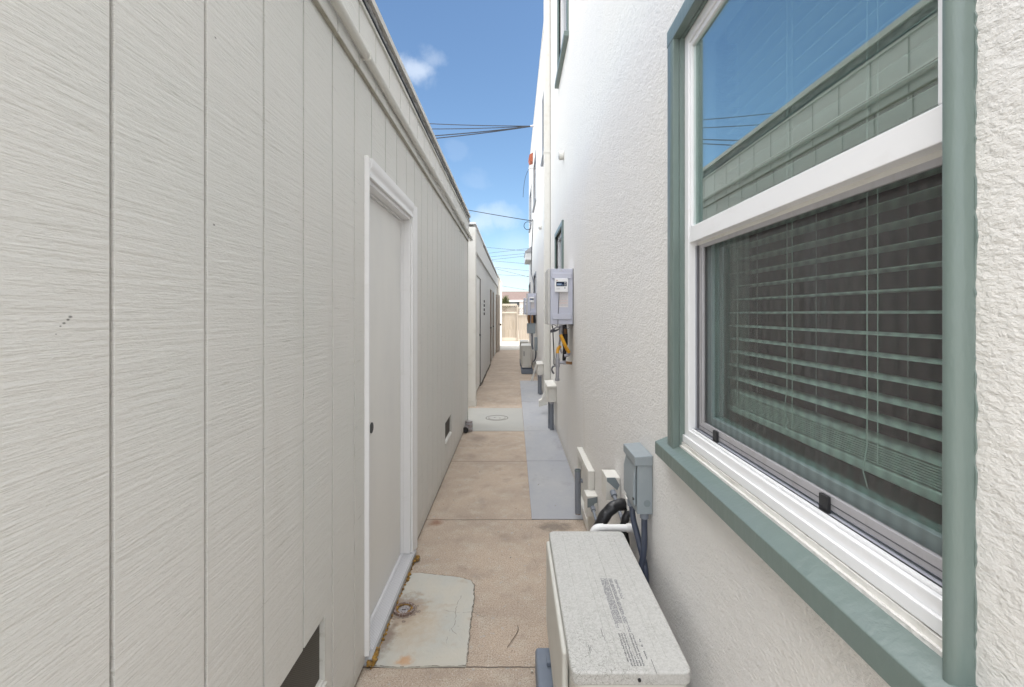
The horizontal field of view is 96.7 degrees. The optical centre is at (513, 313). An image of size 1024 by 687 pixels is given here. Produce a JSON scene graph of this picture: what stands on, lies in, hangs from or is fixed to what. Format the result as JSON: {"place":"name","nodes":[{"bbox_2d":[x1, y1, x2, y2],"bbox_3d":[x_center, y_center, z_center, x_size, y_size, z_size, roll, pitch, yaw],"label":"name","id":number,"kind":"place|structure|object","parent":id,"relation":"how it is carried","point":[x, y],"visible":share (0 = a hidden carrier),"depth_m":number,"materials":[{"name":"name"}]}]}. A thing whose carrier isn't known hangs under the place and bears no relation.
{"place":"outdoors","nodes":[
{"label":"outdoors","id":0,"kind":"place"},
{"bbox_2d":[374,572,474,668],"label":"path","id":1,"kind":"structure","parent":0,"point":[435,632],"depth_m":2.02,"materials":[{"name":"concrete"}]},
{"bbox_2d":[366,555,419,669],"bbox_3d":[-0.554,1.384,2.198,0.041,0.036,0.830,0,0,1],"label":"spray foam bead","id":2,"kind":"object","parent":1,"relation":"on","point":[372,663],"visible":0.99,"depth_m":1.94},
{"bbox_2d":[391,602,420,622],"bbox_3d":[-0.508,1.389,2.122,0.153,0.018,0.147,0,0,0],"label":"floor cleanout","id":3,"kind":"object","parent":1,"relation":"on","point":[403,610],"visible":0.94,"depth_m":2.13,"materials":[{"name":"metal"}]},
{"bbox_2d":[375,0,543,290],"label":"sky","id":4,"kind":"structure","parent":0,"point":[466,62],"materials":[{"name":"blue"}]},
{"bbox_2d":[354,330,586,686],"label":"ground","id":5,"kind":"structure","parent":0,"point":[491,498],"depth_m":2.71,"materials":[{"name":"beige concrete"}]},
{"bbox_2d":[0,0,470,686],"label":"shed building","id":6,"kind":"structure","parent":5,"relation":"on","point":[234,238],"depth_m":0.90,"materials":[{"name":"painted wood siding"},{"name":"siding paint"},{"name":"weathered felt"}]},
{"bbox_2d":[370,197,399,615],"bbox_3d":[-0.650,0.419,2.211,0.024,1.878,0.725,0,0,0],"label":"door","id":7,"kind":"structure","parent":6,"relation":"in","point":[384,227],"depth_m":2.26,"materials":[{"name":"paint"}]},
{"bbox_2d":[330,0,472,240],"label":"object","id":8,"kind":"object","parent":6,"relation":"attached to","point":[349,25],"visible":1,"depth_m":1.92,"materials":[{"name":"paint"}]},
{"bbox_2d":[362,0,469,220],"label":"roof edge cable","id":9,"kind":"object","parent":6,"relation":"attached to","point":[376,27],"visible":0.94,"depth_m":2.28,"materials":[{"name":"grey plastic"}]},
{"bbox_2d":[463,420,472,432],"bbox_3d":[-0.542,1.337,5.369,0.099,0.125,0.155,0,0,7],"label":"corner cleanout","id":10,"kind":"object","parent":6,"relation":"attached to","point":[468,426],"visible":0.98,"depth_m":5.36,"materials":[{"name":"metal"}]},
{"bbox_2d":[502,295,510,311],"bbox_3d":[-0.505,0.175,26.060,0.776,2.453,0.899,0,0,0],"label":"young tree","id":11,"kind":"object","parent":5,"relation":"on","point":[505,300],"visible":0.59,"depth_m":25.94,"materials":[{"name":"green plant"}]},
{"bbox_2d":[502,291,528,329],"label":"distant house","id":12,"kind":"structure","parent":5,"relation":"on","point":[515,297],"depth_m":39.28,"materials":[{"name":"grey"}]},
{"bbox_2d":[521,365,532,373],"bbox_3d":[0.305,1.346,10.885,0.270,0.108,0.830,0,0,0],"label":"equipment pad","id":13,"kind":"object","parent":5,"relation":"on","point":[526,370],"visible":0.84,"depth_m":10.47,"materials":[{"name":"concrete"}]},
{"bbox_2d":[520,343,531,367],"bbox_3d":[0.292,1.016,10.895,0.272,0.545,0.810,0,0,0],"label":"condenser unit","id":14,"kind":"object","parent":13,"relation":"on","point":[526,349],"visible":0.94,"depth_m":10.51,"materials":[{"name":"beige metal"}]},
{"bbox_2d":[535,648,552,686],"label":"equipment pad","id":15,"kind":"object","parent":5,"relation":"on","point":[543,673],"visible":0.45,"depth_m":1.66,"materials":[{"name":"stone"}]},
{"bbox_2d":[546,531,690,686],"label":"condenser unit","id":16,"kind":"object","parent":15,"relation":"on","point":[607,624],"visible":1,"depth_m":1.32,"materials":[{"name":"beige metal"}]},
{"bbox_2d":[524,0,1023,686],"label":"stucco building","id":17,"kind":"structure","parent":5,"relation":"on","point":[774,558],"depth_m":1.24,"materials":[{"name":"beige paint"}]},
{"bbox_2d":[430,123,508,125],"bbox_3d":[-5.251,-5.445,11.801,11.504,1.281,0.020,0,0,1],"label":"overhead wire","id":18,"kind":"object","parent":17,"relation":"attached to","point":[471,125],"visible":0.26,"depth_m":11.72,"materials":[{"name":"grey"}]},
{"bbox_2d":[436,127,526,138],"bbox_3d":[-5.250,-4.604,11.951,11.514,0.449,0.025,0,0,2],"label":"overhead wire","id":19,"kind":"object","parent":17,"relation":"attached to","point":[479,133],"visible":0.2,"depth_m":11.75,"materials":[{"name":"grey"}]},
{"bbox_2d":[435,126,529,135],"bbox_3d":[-5.250,-4.695,11.901,11.510,0.387,0.025,0,0,2],"label":"overhead wire","id":20,"kind":"object","parent":17,"relation":"attached to","point":[479,131],"visible":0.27,"depth_m":11.74,"materials":[{"name":"grey"}]},
{"bbox_2d":[444,126,524,128],"bbox_3d":[-5.251,-5.240,11.851,11.506,0.971,0.020,0,0,1],"label":"overhead wire","id":21,"kind":"object","parent":17,"relation":"attached to","point":[482,128],"visible":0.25,"depth_m":11.73,"materials":[{"name":"grey"}]},
{"bbox_2d":[468,210,530,220],"bbox_3d":[-4.251,-3.751,13.301,9.507,2.156,0.020,0,0,1],"label":"overhead wire","id":22,"kind":"object","parent":17,"relation":"attached to","point":[499,215],"visible":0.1,"depth_m":13.21,"materials":[{"name":"grey"}]},
{"bbox_2d":[523,298,525,314],"bbox_3d":[0.385,-0.189,13.562,0.220,0.520,0.477,0,0,0],"label":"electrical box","id":23,"kind":"object","parent":17,"relation":"attached to","point":[524,306],"visible":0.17,"depth_m":13.35,"materials":[{"name":"paint"}]},
{"bbox_2d":[528,184,531,232],"bbox_3d":[0.493,-3.125,13.725,0.066,1.150,1.490,0,0,0],"label":"window","id":24,"kind":"structure","parent":17,"relation":"in","point":[530,223],"depth_m":13.43,"materials":[{"name":"white plastic"}]},
{"bbox_2d":[528,153,532,164],"bbox_3d":[0.447,-4.155,12.250,0.113,0.250,0.300,0,0,0],"label":"roof drain tile","id":25,"kind":"object","parent":17,"relation":"attached to","point":[530,161],"visible":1,"depth_m":12.10,"materials":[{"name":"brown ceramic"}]},
{"bbox_2d":[526,293,536,315],"bbox_3d":[0.395,-0.189,10.362,0.220,0.520,0.477,0,0,0],"label":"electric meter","id":26,"kind":"object","parent":17,"relation":"attached to","point":[531,303],"visible":0.99,"depth_m":10.15,"materials":[{"name":"paint"}]},
{"bbox_2d":[527,315,535,322],"bbox_3d":[0.392,0.130,10.207,0.196,0.226,0.077,0,0,-9],"label":"heater piping","id":27,"kind":"object","parent":26,"relation":"attached to","point":[531,319],"visible":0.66,"depth_m":10.19,"materials":[{"name":"gold metal"}]},
{"bbox_2d":[527,323,535,349],"bbox_3d":[0.380,0.512,10.042,0.190,0.587,0.153,0,0,0],"label":"junction cabinet","id":28,"kind":"object","parent":17,"relation":"attached to","point":[531,328],"visible":1,"depth_m":9.98,"materials":[{"name":"grey metal"}]},
{"bbox_2d":[531,219,534,290],"bbox_3d":[0.495,-1.575,11.915,0.025,2.067,2.034,0,0,0],"label":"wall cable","id":29,"kind":"object","parent":17,"relation":"attached to","point":[531,255],"depth_m":12.61,"materials":[{"name":"grey"}]},
{"bbox_2d":[532,150,535,212],"bbox_3d":[0.493,-3.125,10.925,0.066,1.150,1.290,0,0,0],"label":"window","id":30,"kind":"structure","parent":17,"relation":"in","point":[534,166],"depth_m":11.08,"materials":[{"name":"white plastic"}]},
{"bbox_2d":[533,271,535,292],"bbox_3d":[0.506,-0.500,10.875,0.038,0.900,1.150,0,0,0],"label":"window","id":31,"kind":"structure","parent":17,"relation":"in","point":[534,276],"depth_m":10.83,"materials":[{"name":"white plastic"}]},
{"bbox_2d":[533,337,536,361],"bbox_3d":[0.463,0.814,10.026,0.069,0.598,0.555,0,0,-2],"label":"disconnect box","id":32,"kind":"object","parent":17,"relation":"attached to","point":[535,343],"visible":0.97,"depth_m":9.77,"materials":[{"name":"grey paint"}]},
{"bbox_2d":[536,361,542,394],"bbox_3d":[0.448,1.130,8.010,0.112,0.540,0.490,0,0,0],"label":"cover box","id":33,"kind":"object","parent":17,"relation":"attached to","point":[539,368],"visible":1,"depth_m":7.81,"materials":[{"name":"beige paint"}]},
{"bbox_2d":[540,89,543,166],"bbox_3d":[0.493,-3.125,7.500,0.066,1.150,0.840,0,0,0],"label":"window","id":34,"kind":"structure","parent":17,"relation":"in","point":[542,159],"depth_m":7.85,"materials":[{"name":"white plastic"}]},
{"bbox_2d":[539,0,549,406],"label":"downspout","id":35,"kind":"object","parent":17,"relation":"attached to","point":[543,400],"visible":0.74,"depth_m":6.30,"materials":[{"name":"beige paint"}]},
{"bbox_2d":[544,380,556,429],"bbox_3d":[0.448,1.130,5.630,0.112,0.540,0.490,0,0,0],"label":"cover box","id":36,"kind":"object","parent":17,"relation":"attached to","point":[551,386],"visible":1,"depth_m":5.43,"materials":[{"name":"beige paint"}]},
{"bbox_2d":[545,268,572,326],"bbox_3d":[0.397,-0.129,4.062,0.216,0.507,0.457,0,0,0],"label":"water heater","id":37,"kind":"object","parent":17,"relation":"attached to","point":[558,296],"visible":1,"depth_m":3.86,"materials":[{"name":"paint"}]},
{"bbox_2d":[551,325,554,364],"bbox_3d":[0.339,0.276,3.930,0.031,0.348,0.010,0,0,0],"label":"power cord","id":38,"kind":"object","parent":37,"relation":"hanging from","point":[553,348],"visible":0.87,"depth_m":3.93,"materials":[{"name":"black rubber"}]},
{"bbox_2d":[550,324,569,332],"bbox_3d":[0.390,0.130,3.872,0.167,0.071,0.052,0,0,0],"label":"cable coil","id":39,"kind":"object","parent":37,"relation":"attached to","point":[553,330],"visible":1,"depth_m":3.87,"materials":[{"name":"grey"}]},
{"bbox_2d":[555,324,571,380],"bbox_3d":[0.442,0.341,3.954,0.121,0.485,0.167,0,0,35],"label":"heater piping","id":40,"kind":"object","parent":37,"relation":"attached to","point":[563,334],"visible":1,"depth_m":3.93,"materials":[{"name":"orange"}]},
{"bbox_2d":[554,220,563,268],"bbox_3d":[0.543,-0.500,5.050,0.113,0.900,0.860,0,0,0],"label":"window","id":41,"kind":"structure","parent":17,"relation":"in","point":[560,239],"depth_m":5.25,"materials":[{"name":"grey glass"}]},
{"bbox_2d":[558,151,563,159],"bbox_3d":[0.479,-1.602,4.620,0.056,0.093,0.090,0,0,0],"label":"wall pipe stub","id":42,"kind":"object","parent":17,"relation":"attached to","point":[560,155],"depth_m":4.58,"materials":[{"name":"beige paint"}]},
{"bbox_2d":[555,0,568,88],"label":"window","id":43,"kind":"structure","parent":17,"relation":"in","point":[563,8],"depth_m":4.97,"materials":[{"name":"green plastic"}]},
{"bbox_2d":[575,468,582,514],"bbox_3d":[0.437,1.206,3.076,0.054,0.289,0.072,0,0,0],"label":"vent stub pipe","id":44,"kind":"object","parent":17,"relation":"attached to","point":[578,480],"visible":1,"depth_m":3.06,"materials":[{"name":"grey plastic"}]},
{"bbox_2d":[577,447,594,530],"bbox_3d":[0.484,1.183,3.100,0.040,0.394,0.520,0,0,0],"label":"crawlspace frame","id":45,"kind":"object","parent":17,"relation":"attached to","point":[584,465],"visible":0.64,"depth_m":3.03,"materials":[{"name":"beige paint"}]},
{"bbox_2d":[584,490,597,520],"bbox_3d":[0.470,1.232,2.603,0.068,0.268,0.458,0,0,0],"label":"junction box","id":46,"kind":"object","parent":17,"relation":"attached to","point":[590,502],"visible":0.57,"depth_m":2.73,"materials":[{"name":"beige paint"}]},
{"bbox_2d":[594,495,629,545],"bbox_3d":[0.416,0.952,1.934,0.216,0.311,0.115,0,0,-14],"label":"line set","id":47,"kind":"object","parent":17,"relation":"attached to","point":[609,510],"visible":0.42,"depth_m":1.95,"materials":[{"name":"black rubber"}]},
{"bbox_2d":[590,523,633,532],"bbox_3d":[0.409,1.012,1.890,0.192,0.276,0.037,0,0,0],"label":"drain elbow","id":48,"kind":"object","parent":17,"relation":"attached to","point":[627,527],"visible":0.47,"depth_m":1.88,"materials":[{"name":"white plastic"}]},
{"bbox_2d":[602,470,629,539],"bbox_3d":[0.470,0.921,2.092,0.066,0.285,0.360,0,0,0],"label":"junction box","id":49,"kind":"object","parent":17,"relation":"attached to","point":[610,484],"visible":0.6,"depth_m":2.16,"materials":[{"name":"beige paint"}]},
{"bbox_2d":[623,442,652,513],"bbox_3d":[0.470,0.624,1.736,0.069,0.216,0.175,0,0,0],"label":"disconnect box","id":50,"kind":"object","parent":17,"relation":"attached to","point":[638,463],"visible":1,"depth_m":1.66,"materials":[{"name":"grey paint"}]},
{"bbox_2d":[627,498,648,583],"bbox_3d":[0.458,0.943,1.726,0.056,0.427,0.160,0,0,-6],"label":"flex conduit","id":51,"kind":"object","parent":50,"relation":"attached to","point":[635,528],"visible":0.46,"depth_m":1.73,"materials":[{"name":"grey plastic"}]},
{"bbox_2d":[638,514,648,571],"bbox_3d":[0.459,0.942,1.677,0.078,0.420,0.038,0,0,0],"label":"flex conduit","id":52,"kind":"object","parent":50,"relation":"attached to","point":[644,541],"visible":0.47,"depth_m":1.67,"materials":[{"name":"grey plastic"}]},
{"bbox_2d":[655,0,978,686],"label":"window","id":53,"kind":"structure","parent":17,"relation":"in","point":[917,555],"depth_m":0.73,"materials":[{"name":"white plastic"}]},
{"bbox_2d":[727,0,941,504],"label":"window blind","id":54,"kind":"object","parent":17,"relation":"hanging from","point":[806,68],"depth_m":0.92,"materials":[{"name":"white plastic"}]},
{"bbox_2d":[467,222,500,406],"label":"shed building","id":55,"kind":"structure","parent":0,"point":[484,324],"depth_m":8.64,"materials":[{"name":"beige paint"}]},
{"bbox_2d":[477,277,480,388],"bbox_3d":[-0.669,0.349,8.264,0.078,2.022,0.917,0,0,0],"label":"door","id":56,"kind":"structure","parent":55,"relation":"in","point":[478,280],"depth_m":8.40,"materials":[{"name":"paint"}]},
{"bbox_2d":[490,290,491,360],"bbox_3d":[-0.669,0.352,12.537,0.078,2.015,0.765,0,0,0],"label":"door","id":57,"kind":"structure","parent":55,"relation":"in","point":[490,290],"depth_m":12.89,"materials":[{"name":"grey paint"}]},
{"bbox_2d":[493,293,493,355],"bbox_3d":[-0.669,0.352,13.978,0.078,2.015,0.845,0,0,0],"label":"door","id":58,"kind":"structure","parent":55,"relation":"in","point":[493,293],"depth_m":14.37,"materials":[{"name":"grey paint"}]},
{"bbox_2d":[496,294,500,351],"bbox_3d":[-0.555,0.345,16.469,0.090,2.010,0.950,0,0,5],"label":"open door","id":59,"kind":"structure","parent":55,"relation":"in","point":[498,324],"depth_m":16.23,"materials":[{"name":"beige"}]},
{"bbox_2d":[468,408,523,430],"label":"path","id":60,"kind":"structure","parent":0,"point":[481,422],"depth_m":5.98,"materials":[{"name":"grey concrete"}]},
{"bbox_2d":[486,415,507,420],"bbox_3d":[-0.228,1.395,6.070,0.300,0.006,0.300,0,0,0],"label":"access cover","id":61,"kind":"object","parent":60,"relation":"on","point":[496,418],"visible":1,"depth_m":6.08,"materials":[{"name":"grey"}]},
{"bbox_2d":[497,275,501,344],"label":"sunlit building","id":62,"kind":"structure","parent":0,"point":[499,289],"depth_m":20.22,"materials":[{"name":"beige paint"}]},
{"bbox_2d":[500,341,519,349],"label":"path","id":63,"kind":"structure","parent":0,"point":[509,345],"depth_m":19.70,"materials":[{"name":"concrete"}]},
{"bbox_2d":[502,304,528,340],"bbox_3d":[0.001,0.465,22.700,6.038,1.870,0.100,0,0,0],"label":"wooden fence","id":64,"kind":"object","parent":63,"relation":"on","point":[510,326],"visible":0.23,"depth_m":22.70,"materials":[{"name":"beige wood"}]},
{"bbox_2d":[519,340,528,361],"bbox_3d":[0.284,1.016,12.395,0.272,0.545,0.810,0,0,0],"label":"condenser unit","id":65,"kind":"object","parent":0,"point":[524,341],"visible":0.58,"depth_m":12.11,"materials":[{"name":"beige metal"}]},
{"bbox_2d":[520,381,582,519],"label":"path","id":66,"kind":"structure","parent":0,"point":[549,471],"depth_m":4.14,"materials":[{"name":"grey concrete"}]},
{"bbox_2d":[531,364,536,380],"bbox_3d":[0.420,1.204,9.415,0.150,0.379,0.030,0,0,0],"label":"leaning board","id":67,"kind":"object","parent":66,"relation":"on","point":[533,372],"visible":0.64,"depth_m":9.40,"materials":[{"name":"beige paint"}]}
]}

